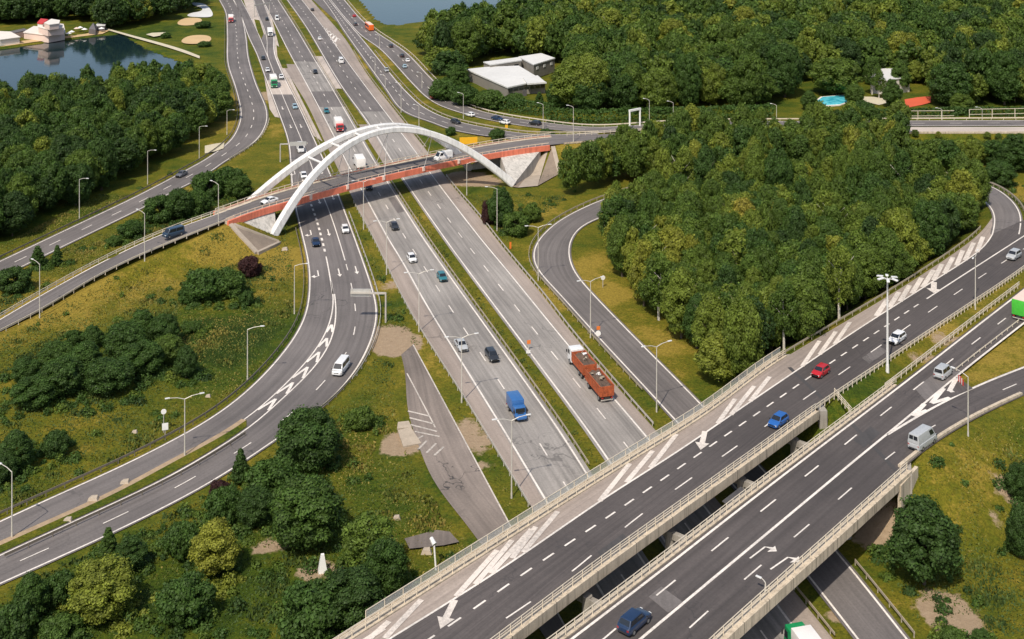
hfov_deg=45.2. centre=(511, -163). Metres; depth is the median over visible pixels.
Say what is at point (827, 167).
tree
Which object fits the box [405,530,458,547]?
old hardstanding
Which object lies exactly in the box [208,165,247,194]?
bush
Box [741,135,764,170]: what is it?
tree
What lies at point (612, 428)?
motorway
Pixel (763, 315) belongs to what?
tree
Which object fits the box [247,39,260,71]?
traffic island
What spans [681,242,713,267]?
tree
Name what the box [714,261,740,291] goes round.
tree
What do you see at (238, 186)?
bush
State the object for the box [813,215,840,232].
tree
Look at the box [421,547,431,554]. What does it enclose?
stone block
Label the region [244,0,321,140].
concrete apron
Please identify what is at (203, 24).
bush
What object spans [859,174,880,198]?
tree
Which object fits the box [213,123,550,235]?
arch bridge
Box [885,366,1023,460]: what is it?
branch road
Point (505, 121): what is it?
car
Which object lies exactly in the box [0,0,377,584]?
local road
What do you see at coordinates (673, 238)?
tree
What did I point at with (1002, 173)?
tree
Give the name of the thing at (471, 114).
car
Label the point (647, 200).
tree
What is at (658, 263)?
tree
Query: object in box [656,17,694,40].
tree
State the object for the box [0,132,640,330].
bridge road
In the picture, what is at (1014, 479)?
tree
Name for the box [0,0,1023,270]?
woodland
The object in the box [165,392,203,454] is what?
street lamp
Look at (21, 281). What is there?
bush
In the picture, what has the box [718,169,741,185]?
tree
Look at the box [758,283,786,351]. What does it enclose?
tree
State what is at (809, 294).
tree
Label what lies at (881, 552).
bush
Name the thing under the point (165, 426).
road sign
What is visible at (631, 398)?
guard rail
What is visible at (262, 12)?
exit lane
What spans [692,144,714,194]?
tree
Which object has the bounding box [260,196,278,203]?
car
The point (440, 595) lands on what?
overpass shoulder
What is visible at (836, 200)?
tree
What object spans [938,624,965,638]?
bush
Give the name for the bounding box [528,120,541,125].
car
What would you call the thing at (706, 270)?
tree
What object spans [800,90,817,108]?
tree
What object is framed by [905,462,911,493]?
abutment
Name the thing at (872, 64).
tree
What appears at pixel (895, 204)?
tree
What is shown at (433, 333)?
hard shoulder
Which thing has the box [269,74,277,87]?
truck
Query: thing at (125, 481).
stone block
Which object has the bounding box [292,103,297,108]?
car
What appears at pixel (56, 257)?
tree
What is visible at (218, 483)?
bush
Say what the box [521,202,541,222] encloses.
bush
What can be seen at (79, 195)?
street lamp
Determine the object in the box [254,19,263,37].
traffic island
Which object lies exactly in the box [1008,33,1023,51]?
tree
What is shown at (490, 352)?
car
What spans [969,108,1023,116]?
white fence
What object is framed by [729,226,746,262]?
tree
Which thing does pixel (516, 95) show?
bush
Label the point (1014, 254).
car
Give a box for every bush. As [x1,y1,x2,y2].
[0,265,33,293]
[0,452,18,481]
[0,598,40,638]
[10,356,41,382]
[37,610,84,638]
[39,429,71,459]
[43,567,76,608]
[65,330,82,346]
[106,234,122,246]
[116,220,143,238]
[142,194,175,223]
[153,566,217,631]
[160,32,171,38]
[160,186,194,217]
[160,518,199,561]
[176,283,199,304]
[181,320,201,333]
[183,267,225,302]
[190,170,223,199]
[190,187,212,215]
[194,21,211,28]
[197,41,211,46]
[202,483,240,525]
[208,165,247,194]
[209,479,230,494]
[217,265,246,299]
[225,176,252,197]
[235,484,273,527]
[236,254,262,277]
[238,290,254,305]
[241,455,304,499]
[275,575,349,638]
[342,405,375,430]
[427,78,456,100]
[445,126,455,135]
[449,83,478,105]
[472,88,505,109]
[480,200,493,223]
[488,127,504,140]
[502,210,529,237]
[505,92,525,106]
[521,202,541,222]
[540,128,554,133]
[545,83,566,106]
[853,100,874,108]
[877,544,887,554]
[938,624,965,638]
[971,628,990,638]
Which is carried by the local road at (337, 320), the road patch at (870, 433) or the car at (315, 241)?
the car at (315, 241)
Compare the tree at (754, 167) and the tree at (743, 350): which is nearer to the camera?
the tree at (743, 350)
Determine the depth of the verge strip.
181.32 m
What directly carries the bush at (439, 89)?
on the ground at (258, 162)
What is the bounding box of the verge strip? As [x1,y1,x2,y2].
[0,421,246,552]
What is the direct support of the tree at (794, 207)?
on the ground at (258, 162)
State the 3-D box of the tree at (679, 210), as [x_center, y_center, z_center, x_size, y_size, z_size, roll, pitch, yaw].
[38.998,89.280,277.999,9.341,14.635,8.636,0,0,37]
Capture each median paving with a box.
[315,56,341,88]
[358,124,390,163]
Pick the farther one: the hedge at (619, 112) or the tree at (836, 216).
the hedge at (619, 112)
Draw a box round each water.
[0,34,182,89]
[359,0,500,24]
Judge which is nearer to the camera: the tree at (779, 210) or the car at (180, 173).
the tree at (779, 210)
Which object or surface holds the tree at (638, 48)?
on the ground at (258, 162)
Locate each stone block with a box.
[63,516,72,521]
[87,495,99,501]
[120,478,129,483]
[393,514,400,519]
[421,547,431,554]
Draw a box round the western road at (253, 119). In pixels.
[0,0,268,270]
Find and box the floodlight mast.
[876,274,898,372]
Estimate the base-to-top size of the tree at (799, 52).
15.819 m
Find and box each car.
[175,170,187,177]
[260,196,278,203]
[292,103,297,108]
[300,171,306,178]
[311,237,320,246]
[341,224,349,232]
[364,185,372,189]
[389,221,398,229]
[407,252,416,262]
[436,270,447,281]
[450,118,460,123]
[454,338,467,351]
[465,111,474,116]
[484,346,498,361]
[491,115,502,120]
[499,119,510,124]
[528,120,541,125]
[617,607,650,635]
[767,410,788,428]
[811,362,829,378]
[889,329,906,344]
[933,363,952,379]
[1006,248,1021,260]
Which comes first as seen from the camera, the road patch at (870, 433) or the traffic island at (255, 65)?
the road patch at (870, 433)
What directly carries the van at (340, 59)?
on the road patch at (365, 100)
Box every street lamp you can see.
[0,462,12,536]
[31,258,39,317]
[79,178,88,217]
[136,209,144,261]
[147,150,149,183]
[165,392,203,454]
[210,180,218,221]
[247,325,264,378]
[294,263,308,313]
[351,179,371,229]
[373,218,399,274]
[404,269,433,331]
[445,333,478,402]
[466,161,476,194]
[492,413,530,498]
[525,224,551,280]
[568,105,573,141]
[577,276,603,337]
[641,340,671,411]
[756,575,766,593]
[950,366,968,436]
[972,249,978,309]
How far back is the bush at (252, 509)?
170.78 m
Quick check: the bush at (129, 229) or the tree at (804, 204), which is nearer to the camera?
the tree at (804, 204)
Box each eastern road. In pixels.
[322,0,597,138]
[330,0,1023,131]
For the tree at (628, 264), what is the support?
on the ground at (258, 162)
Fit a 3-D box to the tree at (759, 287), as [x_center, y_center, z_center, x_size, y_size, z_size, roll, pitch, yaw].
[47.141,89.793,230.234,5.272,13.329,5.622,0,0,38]
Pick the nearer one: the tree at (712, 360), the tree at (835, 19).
the tree at (712, 360)
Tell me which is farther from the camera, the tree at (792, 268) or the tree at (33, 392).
the tree at (792, 268)
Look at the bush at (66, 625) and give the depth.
146.79 m
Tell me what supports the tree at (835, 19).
on the ground at (258, 162)
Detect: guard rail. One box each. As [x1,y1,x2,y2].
[0,17,237,258]
[0,207,224,315]
[0,216,234,330]
[0,227,303,513]
[4,431,245,555]
[229,121,268,158]
[280,0,357,124]
[287,77,332,171]
[321,337,373,406]
[347,0,1023,124]
[349,212,380,378]
[353,200,529,506]
[354,51,425,146]
[375,50,597,132]
[391,180,588,463]
[446,174,653,425]
[529,172,1023,388]
[564,140,593,143]
[567,128,641,134]
[776,225,980,357]
[794,586,834,634]
[815,266,1023,409]
[855,559,914,637]
[885,281,1019,387]
[898,392,1022,467]
[909,131,1023,133]
[956,319,1018,370]
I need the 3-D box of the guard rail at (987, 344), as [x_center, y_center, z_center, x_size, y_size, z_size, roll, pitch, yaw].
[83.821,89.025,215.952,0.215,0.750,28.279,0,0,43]
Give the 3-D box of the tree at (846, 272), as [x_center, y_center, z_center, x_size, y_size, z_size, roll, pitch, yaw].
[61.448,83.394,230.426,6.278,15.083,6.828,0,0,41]
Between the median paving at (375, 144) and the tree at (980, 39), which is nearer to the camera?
the median paving at (375, 144)
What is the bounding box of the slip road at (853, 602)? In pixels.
[532,186,1022,638]
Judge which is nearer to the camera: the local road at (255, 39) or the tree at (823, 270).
the tree at (823, 270)
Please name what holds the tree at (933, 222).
on the ground at (258, 162)
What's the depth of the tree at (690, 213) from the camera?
273.49 m
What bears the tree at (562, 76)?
on the ground at (258, 162)
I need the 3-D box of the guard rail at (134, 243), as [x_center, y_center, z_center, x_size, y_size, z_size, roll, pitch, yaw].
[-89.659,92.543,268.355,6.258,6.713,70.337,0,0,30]
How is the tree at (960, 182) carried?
on the ground at (258, 162)
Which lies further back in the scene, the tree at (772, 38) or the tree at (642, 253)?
the tree at (772, 38)
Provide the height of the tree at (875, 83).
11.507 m
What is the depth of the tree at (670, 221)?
273.27 m
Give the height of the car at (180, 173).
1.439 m
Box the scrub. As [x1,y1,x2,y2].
[0,171,1023,638]
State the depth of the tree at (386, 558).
154.08 m
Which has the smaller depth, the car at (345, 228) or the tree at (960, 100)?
the car at (345, 228)
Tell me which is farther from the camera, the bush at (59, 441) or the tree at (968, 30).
the tree at (968, 30)
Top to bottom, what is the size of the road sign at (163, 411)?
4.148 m
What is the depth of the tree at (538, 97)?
437.24 m
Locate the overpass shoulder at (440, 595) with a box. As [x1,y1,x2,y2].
[354,219,991,638]
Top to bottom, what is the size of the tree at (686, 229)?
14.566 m
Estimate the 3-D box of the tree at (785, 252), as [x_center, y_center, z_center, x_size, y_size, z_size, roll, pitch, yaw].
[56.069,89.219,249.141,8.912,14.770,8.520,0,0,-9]
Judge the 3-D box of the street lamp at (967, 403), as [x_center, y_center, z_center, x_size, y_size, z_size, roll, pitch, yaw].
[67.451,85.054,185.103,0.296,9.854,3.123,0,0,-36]
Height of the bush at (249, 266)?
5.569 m
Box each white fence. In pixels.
[931,110,953,117]
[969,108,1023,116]
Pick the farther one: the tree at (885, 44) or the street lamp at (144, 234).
the tree at (885, 44)
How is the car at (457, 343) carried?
on the motorway at (548, 455)
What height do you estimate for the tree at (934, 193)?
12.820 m
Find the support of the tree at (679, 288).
on the ground at (258, 162)
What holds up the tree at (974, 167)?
on the ground at (258, 162)
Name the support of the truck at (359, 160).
on the motorway at (548, 455)
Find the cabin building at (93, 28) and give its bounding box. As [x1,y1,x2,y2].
[89,23,96,34]
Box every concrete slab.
[397,421,411,429]
[398,427,420,447]
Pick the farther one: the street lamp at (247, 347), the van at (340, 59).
the van at (340, 59)
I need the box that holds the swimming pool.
[817,95,847,106]
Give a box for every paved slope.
[229,223,280,254]
[512,146,559,186]
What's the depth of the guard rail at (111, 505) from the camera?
176.67 m
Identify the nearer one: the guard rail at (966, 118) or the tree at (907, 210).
the tree at (907, 210)
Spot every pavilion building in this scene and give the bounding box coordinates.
[0,31,20,45]
[10,28,26,37]
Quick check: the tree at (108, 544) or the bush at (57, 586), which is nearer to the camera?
the bush at (57, 586)
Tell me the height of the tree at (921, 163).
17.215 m
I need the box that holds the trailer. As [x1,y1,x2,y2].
[585,368,613,400]
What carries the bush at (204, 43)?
on the ground at (258, 162)
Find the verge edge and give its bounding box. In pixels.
[0,419,245,544]
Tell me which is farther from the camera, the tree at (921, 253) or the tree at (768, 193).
the tree at (768, 193)
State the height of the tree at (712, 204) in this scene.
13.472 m
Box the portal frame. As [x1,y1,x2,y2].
[629,108,640,125]
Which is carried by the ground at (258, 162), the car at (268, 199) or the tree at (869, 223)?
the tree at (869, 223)
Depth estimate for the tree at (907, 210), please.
272.82 m
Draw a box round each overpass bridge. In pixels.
[333,347,818,638]
[547,377,911,638]
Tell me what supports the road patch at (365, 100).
on the motorway at (612, 428)
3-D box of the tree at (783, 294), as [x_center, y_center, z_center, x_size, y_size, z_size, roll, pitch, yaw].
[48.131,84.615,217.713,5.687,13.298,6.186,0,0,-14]
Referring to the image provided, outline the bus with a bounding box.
[365,22,373,30]
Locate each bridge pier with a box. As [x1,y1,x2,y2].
[576,592,600,614]
[663,528,685,552]
[734,476,755,488]
[787,437,807,456]
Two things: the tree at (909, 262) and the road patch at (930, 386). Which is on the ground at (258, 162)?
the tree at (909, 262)
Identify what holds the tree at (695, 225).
on the ground at (258, 162)
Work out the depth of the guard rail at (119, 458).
195.49 m
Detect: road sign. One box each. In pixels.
[161,409,165,432]
[162,423,167,434]
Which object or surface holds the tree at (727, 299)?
on the ground at (258, 162)
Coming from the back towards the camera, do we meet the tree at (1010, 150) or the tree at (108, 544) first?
the tree at (1010, 150)
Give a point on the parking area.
(205, 11)
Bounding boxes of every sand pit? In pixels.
[178,18,201,24]
[182,35,210,43]
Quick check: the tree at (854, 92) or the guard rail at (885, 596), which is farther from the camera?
the tree at (854, 92)
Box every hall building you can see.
[466,66,546,95]
[483,53,554,76]
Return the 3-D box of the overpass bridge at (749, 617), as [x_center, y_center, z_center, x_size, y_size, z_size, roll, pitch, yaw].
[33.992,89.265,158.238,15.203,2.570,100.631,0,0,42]
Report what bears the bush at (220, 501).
on the ground at (258, 162)
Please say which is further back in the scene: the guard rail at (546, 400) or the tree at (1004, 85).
the tree at (1004, 85)
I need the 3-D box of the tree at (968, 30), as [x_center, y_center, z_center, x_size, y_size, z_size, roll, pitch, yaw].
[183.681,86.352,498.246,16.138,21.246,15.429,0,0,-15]
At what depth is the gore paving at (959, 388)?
197.08 m
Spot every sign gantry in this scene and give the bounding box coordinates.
[254,2,269,16]
[280,141,307,161]
[350,289,386,322]
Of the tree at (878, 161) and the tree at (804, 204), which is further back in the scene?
the tree at (878, 161)
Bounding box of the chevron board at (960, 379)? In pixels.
[957,374,963,385]
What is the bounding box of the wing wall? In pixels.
[898,466,917,507]
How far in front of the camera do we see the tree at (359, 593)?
148.46 m
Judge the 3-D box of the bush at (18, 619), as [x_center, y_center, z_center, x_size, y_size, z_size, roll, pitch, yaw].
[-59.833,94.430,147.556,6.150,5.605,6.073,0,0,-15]
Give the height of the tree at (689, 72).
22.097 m
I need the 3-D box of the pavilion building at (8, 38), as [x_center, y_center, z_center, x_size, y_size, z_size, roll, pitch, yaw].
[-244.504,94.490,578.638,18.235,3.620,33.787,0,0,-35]
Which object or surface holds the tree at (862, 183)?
on the ground at (258, 162)
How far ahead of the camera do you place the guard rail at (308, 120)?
415.27 m
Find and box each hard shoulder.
[285,64,602,600]
[303,0,832,638]
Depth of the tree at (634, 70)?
430.94 m
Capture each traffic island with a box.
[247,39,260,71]
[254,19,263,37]
[277,46,286,67]
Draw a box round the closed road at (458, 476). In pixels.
[401,344,564,638]
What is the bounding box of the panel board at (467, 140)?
[460,137,476,144]
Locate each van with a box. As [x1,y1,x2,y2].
[162,224,184,238]
[296,141,303,152]
[331,354,349,375]
[338,57,343,63]
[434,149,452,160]
[908,424,937,450]
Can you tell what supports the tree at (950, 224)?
on the ground at (258, 162)
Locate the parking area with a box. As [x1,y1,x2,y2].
[188,2,212,16]
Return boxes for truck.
[228,14,233,21]
[267,27,272,36]
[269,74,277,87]
[334,116,344,131]
[352,154,365,169]
[506,390,527,420]
[566,344,596,378]
[781,621,820,638]
[1012,290,1023,319]
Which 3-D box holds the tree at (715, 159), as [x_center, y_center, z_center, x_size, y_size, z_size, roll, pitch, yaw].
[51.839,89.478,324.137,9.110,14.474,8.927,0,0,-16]
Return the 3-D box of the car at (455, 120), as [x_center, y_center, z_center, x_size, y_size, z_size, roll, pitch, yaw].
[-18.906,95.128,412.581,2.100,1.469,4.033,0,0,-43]
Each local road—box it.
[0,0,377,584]
[235,0,284,99]
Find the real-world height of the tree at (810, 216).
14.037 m
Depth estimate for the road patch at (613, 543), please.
154.76 m
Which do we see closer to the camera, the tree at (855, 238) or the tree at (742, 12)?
the tree at (855, 238)
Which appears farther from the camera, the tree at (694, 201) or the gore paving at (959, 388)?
the tree at (694, 201)
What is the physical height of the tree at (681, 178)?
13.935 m
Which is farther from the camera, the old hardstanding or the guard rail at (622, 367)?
the guard rail at (622, 367)
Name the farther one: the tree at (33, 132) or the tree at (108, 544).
the tree at (33, 132)
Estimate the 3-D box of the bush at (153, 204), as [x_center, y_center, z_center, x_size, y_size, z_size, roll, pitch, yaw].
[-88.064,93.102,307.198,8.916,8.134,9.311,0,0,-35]
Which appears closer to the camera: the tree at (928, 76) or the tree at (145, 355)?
the tree at (145, 355)
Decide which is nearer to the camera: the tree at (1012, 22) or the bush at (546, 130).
the bush at (546, 130)
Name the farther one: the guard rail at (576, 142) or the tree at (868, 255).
the guard rail at (576, 142)
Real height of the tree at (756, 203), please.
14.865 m
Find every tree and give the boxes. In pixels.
[0,122,23,141]
[0,132,34,147]
[0,178,6,227]
[0,190,35,235]
[0,428,34,469]
[3,172,38,223]
[9,373,61,411]
[12,570,49,616]
[13,147,36,169]
[20,121,51,142]
[27,148,63,171]
[29,246,45,265]
[36,339,74,365]
[37,353,85,396]
[48,133,73,150]
[50,245,62,265]
[54,162,96,205]
[62,553,140,624]
[64,148,100,188]
[65,139,95,165]
[67,107,97,129]
[67,340,105,371]
[80,324,104,343]
[82,356,137,397]
[87,134,119,189]
[89,0,132,26]
[97,527,117,557]
[101,320,148,358]
[109,110,132,124]
[112,534,149,569]
[120,337,166,376]
[127,308,154,340]
[147,313,180,341]
[154,333,184,362]
[173,344,199,377]
[187,517,242,577]
[231,448,249,484]
[267,472,346,552]
[274,403,344,473]
[321,560,389,630]
[338,509,398,566]
[362,535,409,600]
[443,65,469,85]
[445,17,460,30]
[450,20,482,63]
[486,185,514,226]
[522,15,552,54]
[535,92,544,104]
[547,54,579,107]
[560,32,600,57]
[563,14,587,34]
[567,41,599,57]
[570,78,609,109]
[573,50,610,98]
[597,193,629,236]
[598,188,618,234]
[601,7,622,27]
[602,198,637,227]
[605,214,631,276]
[607,50,646,70]
[617,62,649,106]
[619,42,649,66]
[623,212,638,232]
[625,241,637,279]
[626,239,655,305]
[631,210,658,235]
[635,167,667,190]
[636,265,666,310]
[637,189,660,222]
[639,66,680,111]
[639,250,671,320]
[641,230,668,257]
[649,50,677,71]
[650,147,673,179]
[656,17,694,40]
[656,222,688,261]
[657,187,677,206]
[658,30,692,52]
[658,266,697,338]
[660,214,682,230]
[660,260,696,303]
[665,251,679,264]
[666,173,689,188]
[668,200,700,222]
[670,190,704,220]
[671,145,695,180]
[672,48,712,97]
[673,52,702,105]
[674,220,695,238]
[676,155,696,176]
[676,181,704,208]
[679,246,695,263]
[680,292,702,348]
[681,209,701,228]
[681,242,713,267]
[683,216,709,242]
[688,139,701,158]
[690,290,725,347]
[691,330,736,381]
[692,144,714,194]
[694,281,709,293]
[695,257,718,287]
[698,60,727,104]
[700,44,722,57]
[701,41,731,59]
[701,178,723,197]
[701,211,720,240]
[703,193,724,214]
[703,228,712,244]
[703,284,720,296]
[707,213,738,245]
[712,150,717,165]
[712,262,738,289]
[713,19,737,39]
[714,251,735,265]
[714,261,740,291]
[715,229,748,265]
[718,153,742,173]
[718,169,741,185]
[718,209,740,218]
[718,280,758,310]
[718,283,737,297]
[720,192,741,211]
[720,291,732,310]
[721,294,766,377]
[724,180,749,195]
[727,51,767,106]
[728,220,748,240]
[729,196,755,216]
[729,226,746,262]
[729,281,762,309]
[731,263,745,281]
[733,5,755,21]
[738,207,767,230]
[738,241,781,282]
[738,293,777,350]
[739,30,772,58]
[739,224,776,261]
[740,190,755,199]
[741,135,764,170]
[743,143,765,184]
[743,266,762,285]
[747,190,759,195]
[750,198,763,219]
[755,43,774,65]
[755,69,780,104]
[756,282,766,296]
[757,184,778,208]
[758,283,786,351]
[763,145,794,188]
[765,33,778,45]
[765,40,805,97]
[766,230,780,250]
[767,279,800,349]
[768,257,797,282]
[768,274,783,287]
[769,334,791,347]
[771,197,788,229]
[771,227,790,242]
[776,189,795,206]
[776,241,799,263]
[777,19,803,39]
[777,41,804,62]
[777,271,827,340]
[782,205,803,224]
[783,264,799,278]
[786,209,807,241]
[786,240,802,249]
[791,159,809,185]
[791,193,799,204]
[794,258,831,320]
[797,244,825,273]
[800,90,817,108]
[801,200,817,213]
[801,224,819,242]
[803,206,815,212]
[804,209,818,225]
[806,57,866,94]
[811,235,828,253]
[812,189,840,221]
[812,247,821,254]
[813,21,837,39]
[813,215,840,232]
[818,222,843,248]
[819,155,834,181]
[819,251,832,268]
[819,263,837,307]
[821,205,847,231]
[822,278,837,322]
[824,243,857,318]
[825,192,847,224]
[825,235,843,251]
[827,15,845,25]
[829,39,865,75]
[831,143,854,179]
[831,245,865,310]
[834,238,852,306]
[843,219,861,232]
[844,84,864,101]
[846,19,874,40]
[847,228,867,274]
[849,202,873,228]
[850,136,872,155]
[851,170,883,196]
[853,148,868,171]
[853,242,890,299]
[858,34,890,65]
[858,213,878,238]
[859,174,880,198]
[862,56,880,94]
[863,146,894,180]
[868,191,893,215]
[868,224,903,288]
[870,70,885,97]
[871,178,901,199]
[876,206,920,271]
[877,142,900,177]
[881,78,904,104]
[882,20,918,39]
[885,29,923,66]
[885,493,965,585]
[890,148,912,182]
[890,200,899,209]
[890,241,918,282]
[891,58,912,86]
[896,145,915,175]
[899,206,912,219]
[906,146,933,177]
[908,60,922,82]
[910,200,950,259]
[911,194,928,209]
[911,198,927,221]
[913,171,938,192]
[916,239,923,262]
[917,230,935,263]
[924,62,942,92]
[926,62,975,106]
[926,174,947,195]
[926,187,946,200]
[931,91,941,104]
[936,191,964,228]
[942,205,953,250]
[944,168,980,202]
[947,93,974,111]
[948,24,976,40]
[958,157,993,205]
[969,30,998,49]
[984,50,1023,104]
[984,159,1018,186]
[994,133,1023,170]
[1001,16,1023,36]
[1003,460,1023,500]
[1003,502,1023,557]
[1005,40,1015,50]
[1007,48,1023,101]
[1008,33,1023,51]
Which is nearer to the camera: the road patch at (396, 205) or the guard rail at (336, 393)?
the guard rail at (336, 393)
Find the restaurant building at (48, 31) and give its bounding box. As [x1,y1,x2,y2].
[23,18,65,42]
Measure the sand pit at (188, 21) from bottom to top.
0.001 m
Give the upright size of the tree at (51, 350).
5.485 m
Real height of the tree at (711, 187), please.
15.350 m
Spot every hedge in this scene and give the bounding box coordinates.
[475,96,557,115]
[545,102,774,123]
[858,105,1023,117]
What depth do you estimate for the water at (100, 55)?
540.00 m
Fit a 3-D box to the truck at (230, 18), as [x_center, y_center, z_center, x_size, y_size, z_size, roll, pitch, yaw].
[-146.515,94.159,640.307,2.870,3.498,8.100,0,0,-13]
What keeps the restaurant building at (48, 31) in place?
on the ground at (258, 162)
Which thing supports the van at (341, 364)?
on the local road at (337, 320)
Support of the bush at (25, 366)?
on the ground at (258, 162)
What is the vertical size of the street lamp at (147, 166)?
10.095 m
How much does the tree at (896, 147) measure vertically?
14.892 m
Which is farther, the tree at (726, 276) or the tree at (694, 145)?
the tree at (694, 145)
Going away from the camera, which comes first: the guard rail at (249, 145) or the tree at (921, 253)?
the tree at (921, 253)
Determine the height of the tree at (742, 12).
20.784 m
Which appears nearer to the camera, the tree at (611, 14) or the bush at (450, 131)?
the bush at (450, 131)
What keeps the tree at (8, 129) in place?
on the ground at (258, 162)
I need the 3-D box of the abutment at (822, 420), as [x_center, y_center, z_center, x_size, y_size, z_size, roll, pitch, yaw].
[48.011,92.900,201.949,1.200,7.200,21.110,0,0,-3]
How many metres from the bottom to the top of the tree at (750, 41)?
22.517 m
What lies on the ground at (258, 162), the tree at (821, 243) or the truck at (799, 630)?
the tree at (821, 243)
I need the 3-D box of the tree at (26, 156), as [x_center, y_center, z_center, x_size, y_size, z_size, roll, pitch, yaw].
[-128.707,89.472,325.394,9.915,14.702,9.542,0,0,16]
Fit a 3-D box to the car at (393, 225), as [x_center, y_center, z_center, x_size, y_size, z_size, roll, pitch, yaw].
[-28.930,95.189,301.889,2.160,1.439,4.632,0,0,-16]
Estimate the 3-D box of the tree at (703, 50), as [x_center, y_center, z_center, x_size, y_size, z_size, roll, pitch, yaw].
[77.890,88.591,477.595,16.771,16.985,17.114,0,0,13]
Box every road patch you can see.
[263,0,317,61]
[267,80,291,94]
[287,0,383,110]
[310,91,344,106]
[389,197,403,212]
[598,534,628,556]
[649,587,681,612]
[722,487,744,504]
[853,426,879,446]
[862,347,885,363]
[916,369,959,399]
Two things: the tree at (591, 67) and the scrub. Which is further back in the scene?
the tree at (591, 67)
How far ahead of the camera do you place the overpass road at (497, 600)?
174.22 m
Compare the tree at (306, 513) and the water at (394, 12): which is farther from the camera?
the water at (394, 12)
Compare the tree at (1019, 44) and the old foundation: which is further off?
the old foundation
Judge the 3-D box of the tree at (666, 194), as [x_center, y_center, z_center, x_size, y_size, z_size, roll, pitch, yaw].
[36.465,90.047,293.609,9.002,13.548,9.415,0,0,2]
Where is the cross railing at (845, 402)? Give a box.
[834,388,851,411]
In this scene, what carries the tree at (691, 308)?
on the ground at (258, 162)
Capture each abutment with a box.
[784,354,826,428]
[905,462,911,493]
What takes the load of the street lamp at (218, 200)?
on the bridge road at (50, 296)
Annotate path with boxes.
[1,30,108,46]
[106,28,199,57]
[205,142,223,152]
[863,97,885,104]
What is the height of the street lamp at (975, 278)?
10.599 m
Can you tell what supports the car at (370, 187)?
on the motorway at (548, 455)
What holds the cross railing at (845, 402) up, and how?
on the overpass road at (497, 600)
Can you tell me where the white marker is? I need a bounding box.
[318,553,326,573]
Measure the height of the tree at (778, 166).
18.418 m
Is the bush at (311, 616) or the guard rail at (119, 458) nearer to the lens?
the bush at (311, 616)
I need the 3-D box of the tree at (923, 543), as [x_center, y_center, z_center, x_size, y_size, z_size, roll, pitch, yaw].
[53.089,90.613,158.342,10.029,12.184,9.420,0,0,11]
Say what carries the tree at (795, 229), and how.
on the ground at (258, 162)
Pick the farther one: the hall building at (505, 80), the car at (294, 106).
the hall building at (505, 80)
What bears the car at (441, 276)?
on the motorway at (548, 455)
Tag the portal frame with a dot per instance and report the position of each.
(635, 109)
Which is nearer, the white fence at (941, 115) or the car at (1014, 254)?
the car at (1014, 254)
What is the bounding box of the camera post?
[430,537,436,569]
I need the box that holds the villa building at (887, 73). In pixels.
[870,68,909,93]
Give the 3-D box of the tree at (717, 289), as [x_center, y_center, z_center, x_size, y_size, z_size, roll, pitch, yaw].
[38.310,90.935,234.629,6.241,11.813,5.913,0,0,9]
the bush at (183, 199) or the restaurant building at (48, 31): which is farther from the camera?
the restaurant building at (48, 31)
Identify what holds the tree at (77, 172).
on the ground at (258, 162)
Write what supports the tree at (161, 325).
on the ground at (258, 162)
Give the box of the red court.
[905,96,930,106]
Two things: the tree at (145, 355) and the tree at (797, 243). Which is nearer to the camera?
the tree at (145, 355)
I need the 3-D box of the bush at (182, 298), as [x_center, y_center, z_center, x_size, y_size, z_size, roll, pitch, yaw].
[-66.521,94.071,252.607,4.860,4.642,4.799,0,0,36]
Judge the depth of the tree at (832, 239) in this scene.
264.72 m
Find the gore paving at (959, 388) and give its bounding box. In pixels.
[898,381,971,426]
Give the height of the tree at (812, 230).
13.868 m
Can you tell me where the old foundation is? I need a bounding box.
[147,32,164,36]
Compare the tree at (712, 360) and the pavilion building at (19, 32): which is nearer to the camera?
the tree at (712, 360)
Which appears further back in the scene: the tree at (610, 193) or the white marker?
the tree at (610, 193)
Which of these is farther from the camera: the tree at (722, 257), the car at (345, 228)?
the car at (345, 228)
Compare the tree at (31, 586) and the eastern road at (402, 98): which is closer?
the tree at (31, 586)
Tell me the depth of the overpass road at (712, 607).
153.69 m
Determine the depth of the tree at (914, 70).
478.14 m
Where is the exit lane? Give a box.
[253,0,284,77]
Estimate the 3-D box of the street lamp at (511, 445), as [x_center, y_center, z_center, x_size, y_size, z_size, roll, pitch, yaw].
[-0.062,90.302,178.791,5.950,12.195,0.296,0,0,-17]
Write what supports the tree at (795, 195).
on the ground at (258, 162)
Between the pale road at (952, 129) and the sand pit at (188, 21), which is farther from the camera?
the sand pit at (188, 21)
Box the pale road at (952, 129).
[909,127,1023,131]
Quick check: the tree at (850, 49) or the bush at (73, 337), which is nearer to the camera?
the bush at (73, 337)
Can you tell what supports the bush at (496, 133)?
on the ground at (258, 162)
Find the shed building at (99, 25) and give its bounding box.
[96,23,105,30]
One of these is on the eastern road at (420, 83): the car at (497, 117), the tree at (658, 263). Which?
the car at (497, 117)
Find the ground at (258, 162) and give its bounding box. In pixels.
[0,0,1023,638]
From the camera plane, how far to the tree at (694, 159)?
317.84 m
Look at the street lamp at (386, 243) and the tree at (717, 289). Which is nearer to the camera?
the tree at (717, 289)
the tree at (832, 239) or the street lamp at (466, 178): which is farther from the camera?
the street lamp at (466, 178)
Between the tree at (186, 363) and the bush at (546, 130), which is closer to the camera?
the tree at (186, 363)
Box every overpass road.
[363,220,1023,638]
[567,288,1023,638]
[643,436,917,638]
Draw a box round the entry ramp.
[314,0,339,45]
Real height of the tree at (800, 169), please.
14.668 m
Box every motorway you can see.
[263,1,650,599]
[288,0,792,638]

